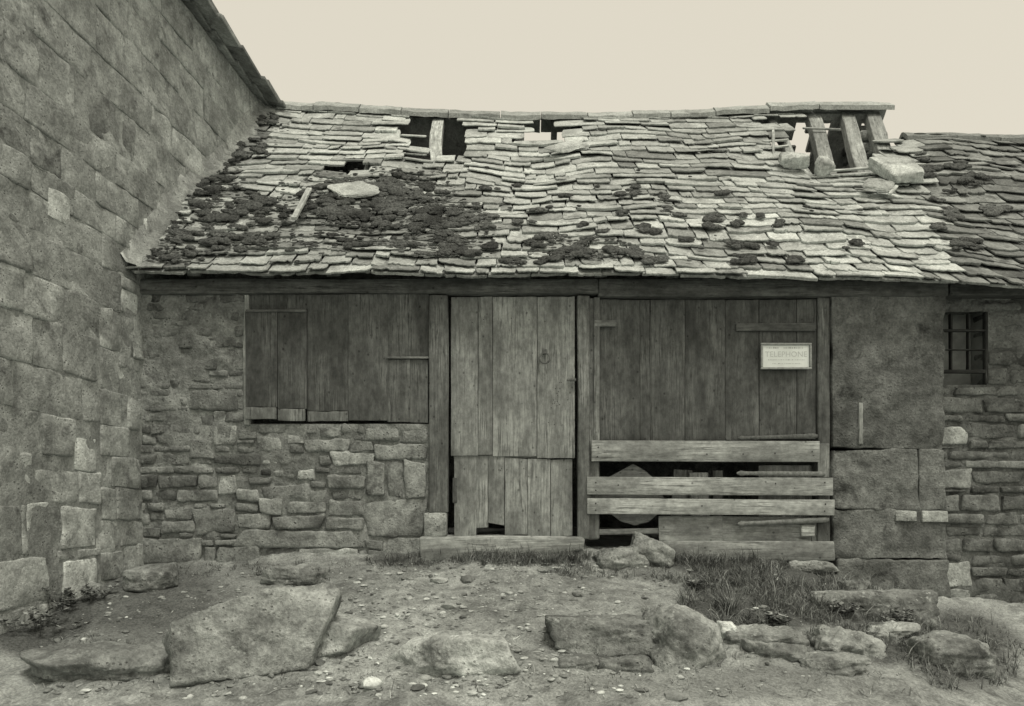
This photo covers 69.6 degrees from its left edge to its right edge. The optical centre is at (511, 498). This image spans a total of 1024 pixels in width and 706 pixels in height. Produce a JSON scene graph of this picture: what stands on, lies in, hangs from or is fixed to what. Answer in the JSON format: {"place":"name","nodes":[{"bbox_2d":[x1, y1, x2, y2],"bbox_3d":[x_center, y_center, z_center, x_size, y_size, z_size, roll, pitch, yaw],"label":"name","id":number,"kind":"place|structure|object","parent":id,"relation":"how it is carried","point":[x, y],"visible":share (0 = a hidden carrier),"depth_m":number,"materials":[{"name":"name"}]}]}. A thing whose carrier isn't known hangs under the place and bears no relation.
{"place":"outdoors","nodes":[
{"label":"outdoors","id":0,"kind":"place"},
{"bbox_2d":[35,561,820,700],"bbox_3d":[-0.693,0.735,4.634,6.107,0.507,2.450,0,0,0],"label":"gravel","id":1,"kind":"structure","parent":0,"point":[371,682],"depth_m":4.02,"materials":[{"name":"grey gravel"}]},
{"bbox_2d":[0,526,1023,705],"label":"ground","id":2,"kind":"structure","parent":0,"point":[18,680],"depth_m":4.33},
{"bbox_2d":[0,603,89,635],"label":"weed plant","id":3,"kind":"object","parent":2,"relation":"on","point":[38,618],"visible":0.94,"depth_m":4.53,"materials":[{"name":"grey plant"}]},
{"bbox_2d":[42,587,78,610],"bbox_3d":[-3.056,0.648,4.993,0.357,0.192,0.448,0,0,0],"label":"weed plant","id":4,"kind":"object","parent":2,"relation":"on","point":[64,599],"visible":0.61,"depth_m":4.91,"materials":[{"name":"grey plant"}]},
{"bbox_2d":[67,583,117,601],"bbox_3d":[-2.930,0.645,5.107,0.369,0.121,0.278,0,0,0],"label":"weed plant","id":5,"kind":"object","parent":2,"relation":"on","point":[95,590],"visible":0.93,"depth_m":5.08,"materials":[{"name":"grey plant"}]},
{"bbox_2d":[87,581,100,592],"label":"rough stone","id":6,"kind":"object","parent":2,"relation":"on","point":[92,584],"visible":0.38,"depth_m":5.28,"materials":[{"name":"stone"}]},
{"bbox_2d":[19,639,170,681],"bbox_3d":[-2.221,0.905,3.991,0.792,0.231,0.469,0,0,0],"label":"mossy stone","id":7,"kind":"object","parent":2,"relation":"on","point":[100,659],"visible":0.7,"depth_m":3.86,"materials":[{"name":"stone"}]},
{"bbox_2d":[122,562,178,592],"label":"squared stone","id":8,"kind":"object","parent":2,"relation":"on","point":[145,578],"visible":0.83,"depth_m":5.28,"materials":[{"name":"stone"}]},
{"bbox_2d":[0,0,335,634],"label":"stone building","id":9,"kind":"structure","parent":2,"relation":"on","point":[118,118],"depth_m":5.25,"materials":[{"name":"stone"}]},
{"bbox_2d":[162,582,341,687],"bbox_3d":[-1.368,0.742,3.887,0.918,0.577,0.386,0,0,-13],"label":"boulder","id":10,"kind":"object","parent":2,"relation":"on","point":[279,630],"visible":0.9,"depth_m":3.77,"materials":[{"name":"stone"}]},
{"bbox_2d":[260,563,327,585],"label":"boulder","id":11,"kind":"object","parent":2,"relation":"on","point":[306,574],"visible":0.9,"depth_m":5.30,"materials":[{"name":"stone"}]},
{"bbox_2d":[317,612,381,657],"bbox_3d":[-0.971,0.768,4.108,0.438,0.260,0.449,0,0,16],"label":"flat stone","id":12,"kind":"object","parent":2,"relation":"on","point":[345,633],"visible":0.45,"depth_m":3.93,"materials":[{"name":"stone"}]},
{"bbox_2d":[388,630,520,676],"bbox_3d":[-0.310,0.832,3.869,0.712,0.284,0.347,0,0,0],"label":"pitted stone","id":13,"kind":"object","parent":2,"relation":"on","point":[458,653],"visible":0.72,"depth_m":3.72,"materials":[{"name":"stone"}]},
{"bbox_2d":[120,98,1023,597],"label":"stone shed","id":14,"kind":"structure","parent":2,"relation":"on","point":[482,320],"depth_m":6.00,"materials":[{"name":"stone"}]},
{"bbox_2d":[243,295,252,425],"bbox_3d":[-2.154,-1.126,6.016,0.056,1.064,0.106,0,0,0],"label":"window frame","id":15,"kind":"structure","parent":14,"relation":"in","point":[247,422],"depth_m":5.97,"materials":[{"name":"grey wood"}]},
{"bbox_2d":[291,187,311,219],"bbox_3d":[-1.835,-2.585,6.443,0.049,0.447,0.443,0,0,2],"label":"wood strip","id":16,"kind":"object","parent":14,"relation":"on","point":[300,205],"visible":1,"depth_m":6.41,"materials":[{"name":"grey wood"}]},
{"bbox_2d":[327,181,379,197],"bbox_3d":[-1.454,-2.847,6.773,0.500,0.256,0.248,0,0,0],"label":"loose slate","id":17,"kind":"object","parent":14,"relation":"on","point":[358,189],"visible":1,"depth_m":6.74,"materials":[{"name":"stone"}]},
{"bbox_2d":[453,455,571,535],"bbox_3d":[0.004,-0.023,6.026,0.978,0.682,0.038,0,0,0],"label":"door","id":18,"kind":"structure","parent":14,"relation":"in","point":[478,481],"depth_m":6.01,"materials":[{"name":"wood"}]},
{"bbox_2d":[451,296,575,457],"bbox_3d":[0.011,-0.990,5.993,1.019,1.319,0.083,0,0,0],"label":"door","id":19,"kind":"structure","parent":14,"relation":"in","point":[523,404],"depth_m":6.00,"materials":[{"name":"wood"}]},
{"bbox_2d":[544,140,589,152],"bbox_3d":[0.563,-3.640,7.620,0.500,0.220,0.143,0,0,-23],"label":"loose slate","id":20,"kind":"object","parent":14,"relation":"on","point":[566,147],"visible":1,"depth_m":7.58,"materials":[{"name":"stone"}]},
{"bbox_2d":[599,464,663,524],"bbox_3d":[0.988,-0.035,6.134,0.545,0.510,0.028,0,0,0],"label":"round panel","id":21,"kind":"object","parent":14,"relation":"attached to","point":[632,470],"visible":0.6,"depth_m":6.12,"materials":[{"name":"grey wood"}]},
{"bbox_2d":[658,516,722,540],"bbox_3d":[1.449,0.245,5.981,0.523,0.216,0.024,0,0,0],"label":"loose board","id":22,"kind":"object","parent":14,"relation":"on","point":[690,528],"visible":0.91,"depth_m":5.97,"materials":[{"name":"grey wood"}]},
{"bbox_2d":[723,516,811,540],"bbox_3d":[2.066,0.245,5.990,0.732,0.215,0.023,0,0,0],"label":"loose board","id":23,"kind":"object","parent":14,"relation":"on","point":[733,530],"visible":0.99,"depth_m":5.98,"materials":[{"name":"grey wood"}]},
{"bbox_2d":[758,465,811,517],"bbox_3d":[2.268,0.057,6.113,0.453,0.670,0.028,0,0,0],"label":"loose board","id":24,"kind":"object","parent":14,"relation":"attached to","point":[784,468],"visible":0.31,"depth_m":6.10,"materials":[{"name":"grey wood"}]},
{"bbox_2d":[760,343,811,369],"bbox_3d":[2.221,-1.157,5.976,0.412,0.214,0.025,0,0,0],"label":"telephone sign","id":25,"kind":"object","parent":14,"relation":"attached to","point":[785,356],"visible":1,"depth_m":5.98,"materials":[{"name":"white metal"}]},
{"bbox_2d":[778,152,809,169],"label":"loose stone","id":26,"kind":"object","parent":14,"relation":"on","point":[792,160],"visible":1,"depth_m":7.28,"materials":[{"name":"stone"}]},
{"bbox_2d":[800,525,814,536],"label":"wood block","id":27,"kind":"structure","parent":14,"relation":"attached to","point":[807,530],"depth_m":5.96,"materials":[{"name":"grey wood"}]},
{"bbox_2d":[814,156,835,175],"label":"loose stone","id":28,"kind":"object","parent":14,"relation":"on","point":[824,165],"visible":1,"depth_m":7.21,"materials":[{"name":"stone"}]},
{"bbox_2d":[863,178,894,192],"bbox_3d":[3.402,-2.899,6.840,0.290,0.221,0.187,0,0,17],"label":"loose slate","id":29,"kind":"object","parent":14,"relation":"on","point":[880,185],"visible":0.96,"depth_m":6.79,"materials":[{"name":"stone"}]},
{"bbox_2d":[888,185,897,195],"bbox_3d":[3.488,-2.826,6.747,0.035,0.163,0.227,0,0,42],"label":"wood strip","id":30,"kind":"object","parent":14,"relation":"on","point":[891,192],"visible":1,"depth_m":6.71,"materials":[{"name":"grey wood"}]},
{"bbox_2d":[867,157,923,182],"bbox_3d":[3.684,-3.142,7.085,0.452,0.328,0.363,0,0,0],"label":"loose slate","id":31,"kind":"object","parent":14,"relation":"on","point":[898,170],"visible":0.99,"depth_m":6.98,"materials":[{"name":"stone"}]},
{"bbox_2d":[556,652,598,671],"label":"squared stone","id":32,"kind":"object","parent":2,"relation":"on","point":[586,662],"visible":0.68,"depth_m":3.82,"materials":[{"name":"stone"}]},
{"bbox_2d":[578,548,595,559],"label":"grass tuft","id":33,"kind":"object","parent":2,"relation":"on","point":[588,556],"visible":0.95,"depth_m":5.79,"materials":[{"name":"grey plant"}]},
{"bbox_2d":[545,613,653,656],"bbox_3d":[0.499,0.754,4.149,0.632,0.218,0.343,0,0,0],"label":"squared stone","id":34,"kind":"object","parent":2,"relation":"on","point":[619,635],"visible":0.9,"depth_m":4.01,"materials":[{"name":"stone"}]},
{"bbox_2d":[593,546,649,569],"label":"rough stone","id":35,"kind":"object","parent":2,"relation":"on","point":[620,557],"visible":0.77,"depth_m":5.68,"materials":[{"name":"stone"}]},
{"bbox_2d":[597,654,653,673],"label":"squared stone","id":36,"kind":"object","parent":2,"relation":"on","point":[638,663],"visible":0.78,"depth_m":3.87,"materials":[{"name":"stone"}]},
{"bbox_2d":[630,531,674,566],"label":"rough stone","id":37,"kind":"object","parent":2,"relation":"on","point":[652,550],"visible":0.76,"depth_m":5.71,"materials":[{"name":"stone"}]},
{"bbox_2d":[670,469,692,515],"bbox_3d":[1.422,0.074,6.215,0.196,0.651,0.033,0,0,0],"label":"loose board","id":38,"kind":"object","parent":2,"relation":"on","point":[680,473],"visible":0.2,"depth_m":6.20,"materials":[{"name":"grey wood"}]},
{"bbox_2d":[641,604,726,672],"bbox_3d":[0.934,0.815,4.082,0.454,0.455,0.432,0,0,-24],"label":"boulder","id":39,"kind":"object","parent":2,"relation":"on","point":[685,636],"visible":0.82,"depth_m":3.91,"materials":[{"name":"stone"}]},
{"bbox_2d":[689,472,709,515],"bbox_3d":[1.569,0.088,6.155,0.182,0.616,0.039,0,0,0],"label":"loose board","id":40,"kind":"object","parent":2,"relation":"on","point":[698,475],"visible":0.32,"depth_m":6.14,"materials":[{"name":"grey wood"}]},
{"bbox_2d":[686,579,714,589],"bbox_3d":[1.335,0.616,5.313,0.198,0.076,0.215,0,0,-23],"label":"weed plant","id":41,"kind":"object","parent":2,"relation":"on","point":[694,584],"visible":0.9,"depth_m":5.27,"materials":[{"name":"grey plant"}]},
{"bbox_2d":[712,470,722,515],"bbox_3d":[1.739,0.077,6.235,0.086,0.641,0.037,0,0,0],"label":"loose board","id":42,"kind":"object","parent":2,"relation":"on","point":[717,473],"visible":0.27,"depth_m":6.22,"materials":[{"name":"grey wood"}]},
{"bbox_2d":[716,620,736,638],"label":"boulder","id":43,"kind":"object","parent":2,"relation":"on","point":[725,626],"visible":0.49,"depth_m":4.26,"materials":[{"name":"stone"}]},
{"bbox_2d":[707,587,758,617],"bbox_3d":[1.423,0.662,4.791,0.379,0.210,0.439,0,0,0],"label":"grass tuft","id":44,"kind":"object","parent":2,"relation":"on","point":[732,604],"visible":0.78,"depth_m":4.77,"materials":[{"name":"grey plant"}]},
{"bbox_2d":[723,624,809,646],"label":"rough stone","id":45,"kind":"object","parent":2,"relation":"on","point":[764,633],"visible":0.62,"depth_m":4.18,"materials":[{"name":"stone"}]},
{"bbox_2d":[749,610,792,625],"bbox_3d":[1.617,0.745,4.593,0.253,0.114,0.291,0,0,22],"label":"weed plant","id":46,"kind":"object","parent":2,"relation":"on","point":[779,618],"visible":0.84,"depth_m":4.54,"materials":[{"name":"grey plant"}]},
{"bbox_2d":[742,638,806,661],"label":"rough stone","id":47,"kind":"object","parent":2,"relation":"on","point":[791,652],"visible":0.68,"depth_m":4.05,"materials":[{"name":"stone"}]},
{"bbox_2d":[789,560,839,573],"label":"rough stone","id":48,"kind":"object","parent":2,"relation":"on","point":[810,566],"visible":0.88,"depth_m":5.89,"materials":[{"name":"stone"}]},
{"bbox_2d":[804,590,834,610],"bbox_3d":[2.098,0.686,5.024,0.319,0.143,0.272,0,0,0],"label":"grass tuft","id":49,"kind":"object","parent":2,"relation":"on","point":[822,599],"visible":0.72,"depth_m":5.00,"materials":[{"name":"grey plant"}]},
{"bbox_2d":[798,650,872,676],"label":"rough stone","id":50,"kind":"object","parent":2,"relation":"on","point":[848,664],"visible":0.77,"depth_m":3.92,"materials":[{"name":"stone"}]},
{"bbox_2d":[824,598,863,618],"bbox_3d":[2.239,0.734,5.011,0.277,0.135,0.215,0,0,24],"label":"weed plant","id":51,"kind":"object","parent":2,"relation":"on","point":[839,605],"visible":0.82,"depth_m":4.98,"materials":[{"name":"grey plant"}]},
{"bbox_2d":[807,624,886,658],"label":"rough stone","id":52,"kind":"object","parent":2,"relation":"on","point":[837,639],"visible":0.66,"depth_m":4.18,"materials":[{"name":"stone"}]},
{"bbox_2d":[838,579,871,589],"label":"rough stone","id":53,"kind":"object","parent":2,"relation":"on","point":[864,583],"visible":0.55,"depth_m":5.62,"materials":[{"name":"stone"}]},
{"bbox_2d":[810,588,939,627],"bbox_3d":[2.516,0.767,5.178,0.921,0.279,0.309,0,0,0],"label":"long stone","id":54,"kind":"object","parent":2,"relation":"on","point":[923,602],"visible":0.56,"depth_m":5.06,"materials":[{"name":"stone"}]},
{"bbox_2d":[747,132,1023,602],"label":"stone outbuilding","id":55,"kind":"structure","parent":2,"relation":"on","point":[979,187],"depth_m":6.14,"materials":[{"name":"stone"}]},
{"bbox_2d":[943,312,987,383],"bbox_3d":[3.738,-1.263,6.164,0.443,0.611,0.073,0,0,0],"label":"window frame","id":56,"kind":"structure","parent":55,"relation":"in","point":[984,330],"depth_m":6.14,"materials":[{"name":"black wood"}]},
{"bbox_2d":[860,620,920,638],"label":"rough stone","id":57,"kind":"object","parent":2,"relation":"on","point":[902,628],"visible":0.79,"depth_m":4.62,"materials":[{"name":"stone"}]},
{"bbox_2d":[881,609,915,621],"bbox_3d":[2.597,0.798,4.966,0.220,0.126,0.283,0,0,28],"label":"weed plant","id":58,"kind":"object","parent":2,"relation":"on","point":[906,616],"visible":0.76,"depth_m":4.95,"materials":[{"name":"grey plant"}]},
{"bbox_2d":[906,630,997,678],"bbox_3d":[2.569,0.925,4.306,0.480,0.277,0.376,0,0,-29],"label":"rough stone","id":59,"kind":"object","parent":2,"relation":"on","point":[964,650],"visible":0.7,"depth_m":4.18,"materials":[{"name":"stone"}]},
{"bbox_2d":[35,535,1023,700],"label":"grass","id":60,"kind":"structure","parent":0,"point":[721,580],"depth_m":5.23,"materials":[{"name":"grey plant"}]},
{"bbox_2d":[212,0,1023,155],"label":"sky","id":61,"kind":"structure","parent":0,"point":[957,66],"materials":[{"name":"beige"}]}
]}

